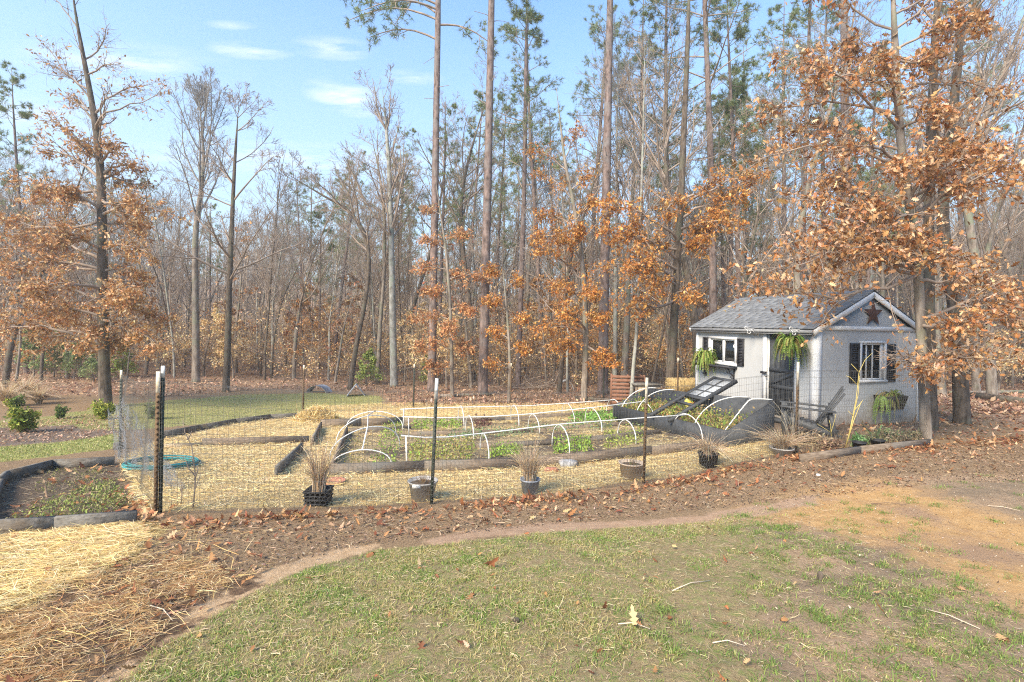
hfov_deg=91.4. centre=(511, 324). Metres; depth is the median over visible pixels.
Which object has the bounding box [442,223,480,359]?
young tree
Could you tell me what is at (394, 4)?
tall pine
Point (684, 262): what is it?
bare tree
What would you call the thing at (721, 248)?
slender pine
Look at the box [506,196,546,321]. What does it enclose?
bare tree
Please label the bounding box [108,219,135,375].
young tree
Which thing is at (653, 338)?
young beech
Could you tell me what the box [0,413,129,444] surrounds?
mulch bed litter
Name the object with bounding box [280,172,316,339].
slender pine
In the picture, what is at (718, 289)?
young tree
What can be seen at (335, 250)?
slender pine
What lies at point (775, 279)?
leafy oak
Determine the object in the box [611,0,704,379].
slender pine
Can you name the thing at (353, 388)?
stand
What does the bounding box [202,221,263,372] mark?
young tree
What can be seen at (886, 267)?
bare tree
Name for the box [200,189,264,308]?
bare tree
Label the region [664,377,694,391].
straw bale
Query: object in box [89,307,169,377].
young beech
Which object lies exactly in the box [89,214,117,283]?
slender pine
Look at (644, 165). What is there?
slender pine
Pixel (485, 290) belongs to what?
tall pine
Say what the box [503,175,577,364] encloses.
bare tree
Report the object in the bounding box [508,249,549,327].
young tree
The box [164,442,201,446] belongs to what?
garden board
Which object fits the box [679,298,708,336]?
young beech
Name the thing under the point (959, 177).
slender pine
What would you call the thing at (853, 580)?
soil twigs
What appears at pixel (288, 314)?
leafy oak
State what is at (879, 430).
evergreen sprig
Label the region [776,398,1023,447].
leaf litter
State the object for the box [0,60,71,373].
slender pine
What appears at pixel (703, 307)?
young beech
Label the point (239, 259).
bare tree
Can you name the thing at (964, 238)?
bare tree
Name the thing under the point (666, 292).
young tree
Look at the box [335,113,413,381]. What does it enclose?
bare tree
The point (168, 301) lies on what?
young tree
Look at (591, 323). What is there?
young beech
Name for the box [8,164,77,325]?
bare tree
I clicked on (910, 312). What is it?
bare tree
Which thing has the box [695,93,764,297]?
slender pine
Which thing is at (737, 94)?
slender pine
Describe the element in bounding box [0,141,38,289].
bare tree
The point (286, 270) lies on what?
bare tree
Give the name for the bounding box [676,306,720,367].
young beech
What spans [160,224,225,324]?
bare tree
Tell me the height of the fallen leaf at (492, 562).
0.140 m
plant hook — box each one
[745,326,759,336]
[789,327,805,338]
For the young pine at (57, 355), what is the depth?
23.91 m
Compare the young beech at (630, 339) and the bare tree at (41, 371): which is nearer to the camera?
the bare tree at (41, 371)
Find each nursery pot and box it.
[851,440,866,446]
[870,438,885,444]
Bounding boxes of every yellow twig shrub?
[818,415,835,435]
[845,354,870,447]
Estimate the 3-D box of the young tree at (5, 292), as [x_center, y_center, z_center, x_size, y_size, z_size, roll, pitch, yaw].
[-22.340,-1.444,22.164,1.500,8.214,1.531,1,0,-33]
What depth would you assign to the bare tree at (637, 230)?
39.01 m
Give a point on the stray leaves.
(192, 592)
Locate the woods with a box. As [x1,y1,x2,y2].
[0,187,1023,362]
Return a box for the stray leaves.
[1,519,262,681]
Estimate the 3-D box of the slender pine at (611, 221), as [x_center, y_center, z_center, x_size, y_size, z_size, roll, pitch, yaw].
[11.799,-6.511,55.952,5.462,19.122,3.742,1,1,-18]
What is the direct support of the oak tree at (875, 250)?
on the ground at (970, 534)
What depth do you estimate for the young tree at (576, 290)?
33.06 m
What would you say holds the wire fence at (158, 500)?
on the ground at (970, 534)
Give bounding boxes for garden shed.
[689,290,918,424]
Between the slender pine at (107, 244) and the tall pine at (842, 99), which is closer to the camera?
the tall pine at (842, 99)
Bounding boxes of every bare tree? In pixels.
[0,98,119,388]
[0,111,30,350]
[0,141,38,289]
[0,155,81,363]
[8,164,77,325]
[13,193,88,381]
[17,197,94,356]
[48,163,119,355]
[82,176,139,257]
[88,156,159,332]
[109,188,173,374]
[125,82,312,391]
[125,206,172,313]
[131,183,202,368]
[132,204,204,351]
[136,183,192,329]
[142,225,185,296]
[147,166,206,364]
[157,65,235,382]
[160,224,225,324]
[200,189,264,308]
[201,214,260,317]
[217,217,280,348]
[245,179,320,374]
[252,204,292,358]
[259,163,312,325]
[265,161,368,378]
[274,149,390,389]
[275,230,307,308]
[277,216,315,341]
[285,201,347,322]
[309,217,365,379]
[332,173,410,347]
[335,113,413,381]
[335,194,388,356]
[336,124,429,356]
[347,213,388,362]
[355,167,421,347]
[398,90,479,363]
[406,37,517,383]
[428,135,505,362]
[448,157,526,325]
[449,128,529,306]
[478,204,536,360]
[497,93,575,373]
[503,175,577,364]
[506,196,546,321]
[510,69,641,392]
[514,154,563,354]
[521,119,584,362]
[569,5,688,382]
[583,30,700,386]
[588,160,654,335]
[600,0,750,377]
[609,163,673,292]
[610,209,634,303]
[611,25,679,395]
[613,172,674,324]
[632,118,740,375]
[645,130,724,337]
[649,119,692,359]
[651,246,686,381]
[653,89,770,376]
[672,147,734,363]
[700,227,724,314]
[705,213,733,305]
[706,99,807,297]
[719,50,823,297]
[728,157,795,295]
[739,133,833,292]
[753,0,910,294]
[753,154,821,294]
[798,66,921,289]
[816,98,963,297]
[827,178,864,290]
[851,184,905,285]
[852,135,922,296]
[858,0,1023,428]
[874,0,1023,424]
[878,189,913,317]
[881,140,937,310]
[882,73,966,338]
[883,1,1023,394]
[887,0,1023,395]
[888,198,969,297]
[921,42,1023,391]
[934,117,1022,380]
[952,134,1023,376]
[955,179,1023,347]
[992,101,1022,230]
[992,147,1023,382]
[994,191,1023,327]
[1004,156,1023,270]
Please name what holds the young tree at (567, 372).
on the ground at (970, 534)
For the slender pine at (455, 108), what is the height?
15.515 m
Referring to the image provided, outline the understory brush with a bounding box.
[0,283,1023,386]
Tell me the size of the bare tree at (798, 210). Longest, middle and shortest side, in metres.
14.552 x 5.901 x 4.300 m
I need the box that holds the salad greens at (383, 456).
[370,420,402,461]
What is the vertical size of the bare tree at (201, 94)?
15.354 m
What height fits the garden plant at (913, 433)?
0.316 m
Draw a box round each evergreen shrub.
[3,398,41,431]
[8,393,27,406]
[54,404,71,418]
[86,398,118,419]
[144,399,164,418]
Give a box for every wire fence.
[118,370,302,504]
[153,362,933,513]
[302,358,678,411]
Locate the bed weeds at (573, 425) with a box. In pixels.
[530,418,612,431]
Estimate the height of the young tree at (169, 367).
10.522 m
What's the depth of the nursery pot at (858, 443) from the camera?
8.29 m
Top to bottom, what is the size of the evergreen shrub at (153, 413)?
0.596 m
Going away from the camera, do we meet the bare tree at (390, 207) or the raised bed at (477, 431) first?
the raised bed at (477, 431)
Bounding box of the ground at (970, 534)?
[0,282,1023,681]
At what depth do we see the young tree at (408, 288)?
31.89 m
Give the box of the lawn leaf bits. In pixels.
[139,503,1008,681]
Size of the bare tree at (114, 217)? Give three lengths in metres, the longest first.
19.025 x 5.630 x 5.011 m
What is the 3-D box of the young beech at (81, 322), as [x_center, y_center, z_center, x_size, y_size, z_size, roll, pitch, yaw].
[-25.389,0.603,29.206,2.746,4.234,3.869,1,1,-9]
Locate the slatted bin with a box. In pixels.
[610,373,644,404]
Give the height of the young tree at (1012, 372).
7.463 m
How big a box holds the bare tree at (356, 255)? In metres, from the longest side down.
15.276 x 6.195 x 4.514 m
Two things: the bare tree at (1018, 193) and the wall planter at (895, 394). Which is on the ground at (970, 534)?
the bare tree at (1018, 193)
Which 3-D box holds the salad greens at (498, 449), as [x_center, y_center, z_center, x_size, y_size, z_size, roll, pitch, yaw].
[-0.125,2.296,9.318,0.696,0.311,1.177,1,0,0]
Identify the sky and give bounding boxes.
[0,0,1023,300]
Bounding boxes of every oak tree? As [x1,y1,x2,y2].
[0,0,193,406]
[403,172,497,397]
[477,261,533,402]
[520,88,624,401]
[579,0,773,388]
[710,0,1023,438]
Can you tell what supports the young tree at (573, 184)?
on the ground at (970, 534)
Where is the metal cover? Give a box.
[307,384,331,392]
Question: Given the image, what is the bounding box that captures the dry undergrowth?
[801,426,925,452]
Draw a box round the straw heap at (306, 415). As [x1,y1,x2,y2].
[288,401,340,422]
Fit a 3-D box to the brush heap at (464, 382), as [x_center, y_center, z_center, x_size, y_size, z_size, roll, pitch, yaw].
[-2.158,2.634,25.282,3.505,0.940,1.951,1,0,0]
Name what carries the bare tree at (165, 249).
on the ground at (970, 534)
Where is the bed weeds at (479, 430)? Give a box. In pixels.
[446,423,532,438]
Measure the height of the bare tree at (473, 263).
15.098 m
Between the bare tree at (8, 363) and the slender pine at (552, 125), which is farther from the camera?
the slender pine at (552, 125)
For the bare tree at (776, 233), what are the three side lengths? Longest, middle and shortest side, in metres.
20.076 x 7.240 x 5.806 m
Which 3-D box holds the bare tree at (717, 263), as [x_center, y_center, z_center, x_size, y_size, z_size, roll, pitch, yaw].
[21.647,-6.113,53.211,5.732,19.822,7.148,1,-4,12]
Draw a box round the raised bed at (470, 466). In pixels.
[330,427,702,475]
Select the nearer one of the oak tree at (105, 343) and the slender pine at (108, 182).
the oak tree at (105, 343)
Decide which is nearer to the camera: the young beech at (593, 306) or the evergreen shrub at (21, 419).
the evergreen shrub at (21, 419)
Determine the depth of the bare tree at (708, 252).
43.14 m
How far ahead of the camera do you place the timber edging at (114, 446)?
8.90 m
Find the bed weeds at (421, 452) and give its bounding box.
[407,431,476,460]
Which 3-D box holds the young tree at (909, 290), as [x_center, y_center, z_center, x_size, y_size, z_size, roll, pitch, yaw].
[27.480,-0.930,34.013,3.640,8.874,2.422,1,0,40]
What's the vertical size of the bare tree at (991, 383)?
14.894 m
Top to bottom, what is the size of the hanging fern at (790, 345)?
0.842 m
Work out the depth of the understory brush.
27.21 m
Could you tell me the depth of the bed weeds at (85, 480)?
6.55 m
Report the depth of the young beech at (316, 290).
33.23 m
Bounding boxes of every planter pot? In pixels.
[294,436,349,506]
[408,473,437,501]
[501,430,558,494]
[618,441,654,480]
[676,429,755,468]
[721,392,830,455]
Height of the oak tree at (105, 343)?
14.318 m
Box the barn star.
[864,301,881,323]
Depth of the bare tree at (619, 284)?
47.46 m
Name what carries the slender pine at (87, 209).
on the ground at (970, 534)
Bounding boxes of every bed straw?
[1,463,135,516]
[337,411,687,460]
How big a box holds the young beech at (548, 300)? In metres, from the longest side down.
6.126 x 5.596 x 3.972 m
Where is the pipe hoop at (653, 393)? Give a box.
[637,389,674,409]
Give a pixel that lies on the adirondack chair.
(787, 419)
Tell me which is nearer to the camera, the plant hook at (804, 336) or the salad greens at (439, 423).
the plant hook at (804, 336)
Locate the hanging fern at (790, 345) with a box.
[772,332,809,368]
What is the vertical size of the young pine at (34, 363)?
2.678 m
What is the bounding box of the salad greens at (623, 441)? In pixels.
[603,421,643,447]
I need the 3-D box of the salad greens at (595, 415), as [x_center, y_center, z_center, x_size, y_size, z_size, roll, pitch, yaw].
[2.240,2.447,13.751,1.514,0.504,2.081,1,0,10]
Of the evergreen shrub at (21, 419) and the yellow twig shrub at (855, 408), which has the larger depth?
the evergreen shrub at (21, 419)
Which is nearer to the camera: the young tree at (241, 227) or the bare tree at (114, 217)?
the young tree at (241, 227)
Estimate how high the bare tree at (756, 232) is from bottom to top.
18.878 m
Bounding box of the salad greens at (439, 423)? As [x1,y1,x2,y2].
[410,416,461,429]
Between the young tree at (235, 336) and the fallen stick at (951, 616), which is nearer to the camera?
the fallen stick at (951, 616)
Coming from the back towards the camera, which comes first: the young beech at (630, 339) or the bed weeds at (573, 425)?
the young beech at (630, 339)
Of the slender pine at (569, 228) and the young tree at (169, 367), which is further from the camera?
the slender pine at (569, 228)
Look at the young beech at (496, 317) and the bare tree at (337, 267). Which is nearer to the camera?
the bare tree at (337, 267)
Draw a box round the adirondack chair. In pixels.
[780,386,845,438]
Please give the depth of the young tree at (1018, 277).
24.73 m
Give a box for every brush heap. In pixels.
[439,373,493,386]
[493,369,565,390]
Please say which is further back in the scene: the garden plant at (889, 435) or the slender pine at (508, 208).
the slender pine at (508, 208)
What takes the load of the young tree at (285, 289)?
on the ground at (970, 534)
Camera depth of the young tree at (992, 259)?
32.55 m
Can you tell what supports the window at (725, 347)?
in the garden shed
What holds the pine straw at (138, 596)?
on the ground at (970, 534)
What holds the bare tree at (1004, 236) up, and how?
on the ground at (970, 534)
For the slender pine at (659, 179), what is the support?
on the ground at (970, 534)
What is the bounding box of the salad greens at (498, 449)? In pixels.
[487,438,522,458]
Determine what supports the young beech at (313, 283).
on the ground at (970, 534)
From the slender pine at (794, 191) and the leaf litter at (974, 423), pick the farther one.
the slender pine at (794, 191)
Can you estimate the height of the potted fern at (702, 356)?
0.960 m
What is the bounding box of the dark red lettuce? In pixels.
[474,413,491,428]
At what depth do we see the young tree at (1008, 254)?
32.19 m
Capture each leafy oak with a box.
[12,277,62,374]
[49,252,96,378]
[75,258,118,332]
[85,251,124,372]
[142,279,180,370]
[280,272,313,347]
[293,277,331,371]
[489,269,525,376]
[756,251,792,296]
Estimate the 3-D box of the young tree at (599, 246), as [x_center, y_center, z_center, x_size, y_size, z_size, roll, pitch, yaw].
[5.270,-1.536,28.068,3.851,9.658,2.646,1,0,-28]
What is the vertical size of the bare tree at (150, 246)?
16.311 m
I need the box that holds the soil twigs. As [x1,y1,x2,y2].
[647,480,1023,681]
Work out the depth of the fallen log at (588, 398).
18.73 m
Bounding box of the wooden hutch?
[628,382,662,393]
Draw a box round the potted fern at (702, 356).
[690,347,717,381]
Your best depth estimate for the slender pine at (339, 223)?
55.58 m
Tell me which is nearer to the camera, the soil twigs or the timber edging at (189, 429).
the soil twigs
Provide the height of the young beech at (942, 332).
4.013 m
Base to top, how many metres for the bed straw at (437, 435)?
0.690 m
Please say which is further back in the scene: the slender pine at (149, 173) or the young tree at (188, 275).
the slender pine at (149, 173)
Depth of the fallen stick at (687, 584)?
3.55 m
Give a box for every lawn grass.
[0,392,384,429]
[0,433,115,461]
[115,505,1023,681]
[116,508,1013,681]
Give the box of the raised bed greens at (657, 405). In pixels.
[618,393,754,429]
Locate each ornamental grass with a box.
[0,370,68,399]
[0,376,48,405]
[20,383,68,403]
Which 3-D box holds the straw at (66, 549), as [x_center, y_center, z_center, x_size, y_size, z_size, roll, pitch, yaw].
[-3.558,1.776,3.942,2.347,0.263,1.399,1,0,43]
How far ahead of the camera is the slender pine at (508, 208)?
62.40 m
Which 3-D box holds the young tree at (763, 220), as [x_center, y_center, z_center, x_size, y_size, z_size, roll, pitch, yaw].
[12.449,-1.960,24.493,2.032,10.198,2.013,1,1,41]
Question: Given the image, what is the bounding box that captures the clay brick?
[544,467,558,471]
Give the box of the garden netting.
[107,398,184,489]
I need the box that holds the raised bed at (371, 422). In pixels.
[311,409,611,444]
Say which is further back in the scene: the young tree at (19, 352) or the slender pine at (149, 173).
the slender pine at (149, 173)
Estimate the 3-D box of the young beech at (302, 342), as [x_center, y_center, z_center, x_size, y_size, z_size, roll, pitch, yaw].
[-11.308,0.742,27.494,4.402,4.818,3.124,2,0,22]
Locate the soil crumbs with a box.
[639,474,1023,681]
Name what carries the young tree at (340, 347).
on the ground at (970, 534)
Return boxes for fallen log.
[440,393,492,396]
[574,396,619,401]
[948,390,1023,394]
[970,392,1023,402]
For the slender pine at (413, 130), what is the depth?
43.52 m
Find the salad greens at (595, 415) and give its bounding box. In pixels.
[568,407,616,422]
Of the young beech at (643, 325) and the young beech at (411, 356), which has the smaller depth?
the young beech at (411, 356)
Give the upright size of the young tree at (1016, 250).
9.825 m
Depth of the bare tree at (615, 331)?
22.54 m
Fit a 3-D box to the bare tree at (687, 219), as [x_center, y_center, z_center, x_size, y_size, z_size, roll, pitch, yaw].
[8.610,-3.805,24.292,4.852,13.995,5.975,1,0,-11]
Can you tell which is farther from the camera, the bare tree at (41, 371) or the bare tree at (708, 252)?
the bare tree at (708, 252)
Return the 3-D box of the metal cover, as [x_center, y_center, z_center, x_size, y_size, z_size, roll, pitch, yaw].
[-8.404,2.787,21.784,0.950,0.320,0.550,1,0,6]
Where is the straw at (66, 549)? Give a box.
[0,518,158,614]
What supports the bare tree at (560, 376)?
on the ground at (970, 534)
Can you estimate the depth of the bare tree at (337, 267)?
27.11 m
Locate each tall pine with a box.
[338,0,498,391]
[474,0,508,392]
[475,0,576,388]
[597,0,623,394]
[839,0,858,290]
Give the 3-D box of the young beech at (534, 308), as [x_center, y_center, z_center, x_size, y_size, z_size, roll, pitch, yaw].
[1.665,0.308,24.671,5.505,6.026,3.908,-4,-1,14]
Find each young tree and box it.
[0,156,68,296]
[0,183,37,371]
[0,184,42,380]
[0,202,26,328]
[1,191,42,357]
[1,209,88,343]
[34,192,126,368]
[59,205,95,364]
[65,184,118,352]
[68,193,115,300]
[88,189,149,368]
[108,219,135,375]
[110,234,132,320]
[113,183,191,373]
[124,148,190,377]
[152,233,212,361]
[167,201,217,366]
[184,200,257,355]
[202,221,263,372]
[205,146,308,379]
[223,197,288,370]
[232,216,281,370]
[233,237,291,374]
[245,211,274,363]
[263,210,324,378]
[270,215,299,320]
[318,278,364,382]
[338,184,397,364]
[374,178,439,377]
[374,220,423,374]
[395,215,420,371]
[422,239,458,361]
[426,260,446,331]
[440,237,497,387]
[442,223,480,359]
[449,197,479,377]
[468,210,518,385]
[475,190,532,310]
[507,221,536,374]
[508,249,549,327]
[516,163,594,390]
[550,130,644,316]
[552,246,595,370]
[566,221,597,375]
[582,211,643,351]
[593,119,686,344]
[595,197,664,347]
[630,239,664,380]
[643,221,664,367]
[658,224,686,368]
[672,217,724,332]
[679,245,722,376]
[703,260,734,311]
[707,254,735,314]
[722,112,816,294]
[746,179,787,295]
[753,248,767,295]
[805,136,858,291]
[806,130,896,292]
[825,239,880,292]
[888,268,946,308]
[891,185,914,320]
[907,90,976,289]
[960,161,1023,384]
[963,222,1023,332]
[980,221,1011,360]
[983,222,1021,294]
[995,178,1023,288]
[997,258,1014,379]
[1004,217,1023,294]
[1006,234,1023,387]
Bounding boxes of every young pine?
[13,327,58,378]
[37,331,69,376]
[56,341,93,379]
[77,353,97,381]
[111,345,138,376]
[353,347,385,384]
[416,355,439,381]
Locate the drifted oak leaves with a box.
[100,433,1023,529]
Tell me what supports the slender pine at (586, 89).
on the ground at (970, 534)
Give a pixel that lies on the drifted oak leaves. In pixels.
(145, 514)
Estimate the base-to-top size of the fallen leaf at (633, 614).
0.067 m
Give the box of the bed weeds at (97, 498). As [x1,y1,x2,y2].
[5,475,132,518]
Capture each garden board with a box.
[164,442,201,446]
[202,436,308,444]
[274,443,302,475]
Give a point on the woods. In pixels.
(206, 302)
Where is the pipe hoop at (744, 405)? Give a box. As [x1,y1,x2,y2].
[725,398,772,429]
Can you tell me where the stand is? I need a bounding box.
[347,383,364,395]
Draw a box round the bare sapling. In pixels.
[183,421,200,507]
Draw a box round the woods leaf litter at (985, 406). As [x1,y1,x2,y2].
[0,356,1023,414]
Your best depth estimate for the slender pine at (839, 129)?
37.76 m
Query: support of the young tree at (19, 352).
on the ground at (970, 534)
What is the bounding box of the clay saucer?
[326,477,345,484]
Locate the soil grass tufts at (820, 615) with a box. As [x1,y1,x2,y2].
[609,474,1023,681]
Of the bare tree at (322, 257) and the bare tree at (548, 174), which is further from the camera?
the bare tree at (322, 257)
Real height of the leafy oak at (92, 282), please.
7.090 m
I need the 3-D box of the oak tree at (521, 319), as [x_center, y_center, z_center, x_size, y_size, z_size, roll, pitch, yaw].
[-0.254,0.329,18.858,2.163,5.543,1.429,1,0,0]
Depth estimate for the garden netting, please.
7.08 m
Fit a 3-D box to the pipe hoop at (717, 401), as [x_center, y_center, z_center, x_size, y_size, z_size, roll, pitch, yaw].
[4.138,1.712,9.873,1.078,0.623,0.021,1,0,5]
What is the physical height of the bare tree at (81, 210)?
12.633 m
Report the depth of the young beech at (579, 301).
24.36 m
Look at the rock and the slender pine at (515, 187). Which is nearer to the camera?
the rock
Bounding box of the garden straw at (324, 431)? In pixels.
[117,400,802,512]
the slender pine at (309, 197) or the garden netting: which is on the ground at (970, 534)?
the slender pine at (309, 197)
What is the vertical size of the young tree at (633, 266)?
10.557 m
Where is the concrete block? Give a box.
[559,459,576,466]
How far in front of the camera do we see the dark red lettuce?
13.09 m
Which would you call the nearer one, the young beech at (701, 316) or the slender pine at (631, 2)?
the slender pine at (631, 2)
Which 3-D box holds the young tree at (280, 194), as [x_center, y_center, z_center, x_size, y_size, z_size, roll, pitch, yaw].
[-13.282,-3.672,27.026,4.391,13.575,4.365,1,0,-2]
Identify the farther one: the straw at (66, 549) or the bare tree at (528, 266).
the bare tree at (528, 266)
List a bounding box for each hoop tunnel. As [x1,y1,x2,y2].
[329,411,402,461]
[400,399,617,425]
[401,413,702,460]
[402,401,652,440]
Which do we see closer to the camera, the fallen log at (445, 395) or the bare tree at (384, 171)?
the fallen log at (445, 395)
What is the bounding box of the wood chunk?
[817,571,822,580]
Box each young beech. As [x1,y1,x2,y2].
[60,301,96,351]
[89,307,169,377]
[153,303,243,375]
[153,312,182,347]
[187,318,208,362]
[200,300,254,356]
[200,306,260,359]
[209,312,263,377]
[233,314,258,360]
[258,305,309,363]
[261,284,353,365]
[263,297,344,364]
[283,281,345,342]
[300,300,342,351]
[305,271,384,366]
[305,313,351,357]
[312,297,372,368]
[326,318,369,366]
[368,308,428,381]
[381,307,420,370]
[400,303,465,366]
[403,301,464,369]
[412,314,478,387]
[420,296,458,351]
[455,332,506,366]
[473,293,512,345]
[489,273,597,383]
[489,330,537,367]
[504,293,548,369]
[506,274,610,381]
[522,260,645,386]
[523,311,554,365]
[528,285,571,368]
[538,297,610,379]
[573,298,622,357]
[588,275,690,377]
[608,300,682,371]
[610,313,648,371]
[621,307,653,356]
[640,290,697,377]
[642,320,677,382]
[643,316,691,376]
[655,298,708,351]
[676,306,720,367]
[676,343,691,361]
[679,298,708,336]
[682,285,721,332]
[941,309,981,369]
[941,309,1017,373]
[980,311,1023,389]
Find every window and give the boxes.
[708,336,737,365]
[859,341,887,382]
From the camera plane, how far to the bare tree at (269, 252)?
40.55 m
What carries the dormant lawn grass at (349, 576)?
on the ground at (970, 534)
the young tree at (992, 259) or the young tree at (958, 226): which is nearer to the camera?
the young tree at (958, 226)
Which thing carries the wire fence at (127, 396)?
on the ground at (970, 534)
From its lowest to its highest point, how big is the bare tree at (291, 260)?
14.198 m
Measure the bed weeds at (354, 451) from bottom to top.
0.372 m
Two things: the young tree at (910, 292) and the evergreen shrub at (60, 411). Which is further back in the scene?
the young tree at (910, 292)
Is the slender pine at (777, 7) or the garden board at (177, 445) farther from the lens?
the slender pine at (777, 7)
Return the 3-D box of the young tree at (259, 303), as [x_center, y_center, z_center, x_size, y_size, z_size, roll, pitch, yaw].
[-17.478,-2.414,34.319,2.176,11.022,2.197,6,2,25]
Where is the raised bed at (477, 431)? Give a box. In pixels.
[350,421,629,434]
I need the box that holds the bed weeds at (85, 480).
[35,466,106,493]
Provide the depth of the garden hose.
7.57 m
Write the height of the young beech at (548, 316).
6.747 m
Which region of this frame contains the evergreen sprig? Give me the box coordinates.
[862,424,890,436]
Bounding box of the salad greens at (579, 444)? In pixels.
[553,434,593,453]
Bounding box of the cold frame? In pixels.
[613,388,774,446]
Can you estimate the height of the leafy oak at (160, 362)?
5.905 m
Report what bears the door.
in the garden shed
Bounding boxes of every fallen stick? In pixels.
[618,622,649,628]
[672,580,709,590]
[712,640,744,645]
[925,608,979,628]
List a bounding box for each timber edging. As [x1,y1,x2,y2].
[0,456,114,481]
[0,475,5,494]
[0,510,136,534]
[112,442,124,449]
[164,413,297,436]
[799,439,930,461]
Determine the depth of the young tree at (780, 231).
21.97 m
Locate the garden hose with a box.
[121,455,201,469]
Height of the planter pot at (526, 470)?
0.771 m
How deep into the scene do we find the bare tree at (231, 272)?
20.92 m
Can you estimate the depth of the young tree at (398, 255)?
27.70 m
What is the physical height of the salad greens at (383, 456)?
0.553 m
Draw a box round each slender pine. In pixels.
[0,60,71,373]
[77,168,115,241]
[85,179,133,243]
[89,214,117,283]
[119,171,166,330]
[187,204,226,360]
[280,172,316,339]
[289,166,327,336]
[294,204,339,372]
[314,184,359,272]
[323,172,369,351]
[324,149,379,374]
[327,169,365,311]
[371,126,422,326]
[372,172,423,365]
[396,178,428,323]
[399,102,467,378]
[437,197,460,310]
[438,89,508,367]
[439,149,481,302]
[466,91,530,355]
[490,157,536,329]
[491,166,520,318]
[491,189,515,287]
[494,14,583,377]
[526,101,571,321]
[546,207,570,299]
[554,175,578,305]
[558,189,587,301]
[559,2,655,339]
[576,150,615,334]
[595,181,625,275]
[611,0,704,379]
[616,0,721,381]
[631,0,772,314]
[631,156,664,330]
[645,122,686,319]
[650,154,699,274]
[681,0,808,298]
[684,63,776,305]
[687,89,751,306]
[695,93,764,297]
[705,47,781,262]
[713,83,775,303]
[735,0,854,290]
[742,184,777,295]
[747,207,777,295]
[748,0,849,294]
[769,0,892,291]
[771,135,817,289]
[799,70,877,288]
[820,118,876,286]
[830,38,922,289]
[861,75,924,305]
[888,0,1018,310]
[939,7,1023,332]
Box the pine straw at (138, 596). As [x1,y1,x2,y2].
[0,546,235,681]
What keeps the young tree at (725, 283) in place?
on the ground at (970, 534)
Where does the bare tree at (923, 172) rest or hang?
on the ground at (970, 534)
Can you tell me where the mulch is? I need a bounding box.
[0,442,1023,681]
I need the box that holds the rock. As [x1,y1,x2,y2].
[512,617,519,622]
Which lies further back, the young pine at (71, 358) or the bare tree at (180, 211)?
the bare tree at (180, 211)
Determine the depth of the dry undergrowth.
8.91 m
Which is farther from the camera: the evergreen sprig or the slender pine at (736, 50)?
the slender pine at (736, 50)
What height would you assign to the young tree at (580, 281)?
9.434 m
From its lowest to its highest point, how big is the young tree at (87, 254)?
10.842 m
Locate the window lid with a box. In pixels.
[649,376,737,422]
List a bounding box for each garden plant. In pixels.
[798,429,827,446]
[816,437,845,450]
[848,431,868,446]
[862,432,880,444]
[871,423,904,442]
[898,427,923,440]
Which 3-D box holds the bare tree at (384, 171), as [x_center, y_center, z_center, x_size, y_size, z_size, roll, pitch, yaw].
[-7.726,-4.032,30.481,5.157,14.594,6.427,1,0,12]
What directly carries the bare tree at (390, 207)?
on the ground at (970, 534)
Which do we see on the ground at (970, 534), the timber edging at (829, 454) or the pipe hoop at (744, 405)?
the timber edging at (829, 454)
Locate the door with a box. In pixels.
[760,334,794,415]
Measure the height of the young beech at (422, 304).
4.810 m
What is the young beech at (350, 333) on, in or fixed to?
on the ground at (970, 534)
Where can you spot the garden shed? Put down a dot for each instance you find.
(740, 352)
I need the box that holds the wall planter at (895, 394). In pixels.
[872,389,906,423]
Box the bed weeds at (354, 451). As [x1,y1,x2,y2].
[340,432,368,461]
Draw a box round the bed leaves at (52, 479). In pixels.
[0,462,137,518]
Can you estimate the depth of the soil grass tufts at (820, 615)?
3.16 m
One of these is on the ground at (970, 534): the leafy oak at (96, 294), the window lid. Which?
the leafy oak at (96, 294)
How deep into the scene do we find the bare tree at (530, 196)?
45.81 m
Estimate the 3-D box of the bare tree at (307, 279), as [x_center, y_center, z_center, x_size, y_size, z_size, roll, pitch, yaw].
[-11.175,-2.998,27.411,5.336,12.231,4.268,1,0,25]
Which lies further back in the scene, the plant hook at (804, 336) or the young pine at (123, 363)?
the young pine at (123, 363)
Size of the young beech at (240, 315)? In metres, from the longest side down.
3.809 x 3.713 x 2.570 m
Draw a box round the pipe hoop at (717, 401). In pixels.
[695,396,749,422]
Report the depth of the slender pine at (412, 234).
56.16 m
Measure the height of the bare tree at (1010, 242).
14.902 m
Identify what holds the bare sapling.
on the ground at (970, 534)
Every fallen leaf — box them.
[366,551,374,557]
[483,557,498,566]
[629,604,638,625]
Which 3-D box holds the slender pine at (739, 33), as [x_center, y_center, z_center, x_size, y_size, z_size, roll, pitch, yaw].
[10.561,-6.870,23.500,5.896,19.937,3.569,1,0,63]
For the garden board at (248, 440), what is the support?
on the ground at (970, 534)
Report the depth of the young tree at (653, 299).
27.21 m
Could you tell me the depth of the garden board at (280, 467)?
7.82 m
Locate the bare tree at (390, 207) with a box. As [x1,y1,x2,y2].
[322,62,429,386]
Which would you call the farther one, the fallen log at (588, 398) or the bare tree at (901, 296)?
the bare tree at (901, 296)
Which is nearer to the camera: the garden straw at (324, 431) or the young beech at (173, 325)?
the garden straw at (324, 431)

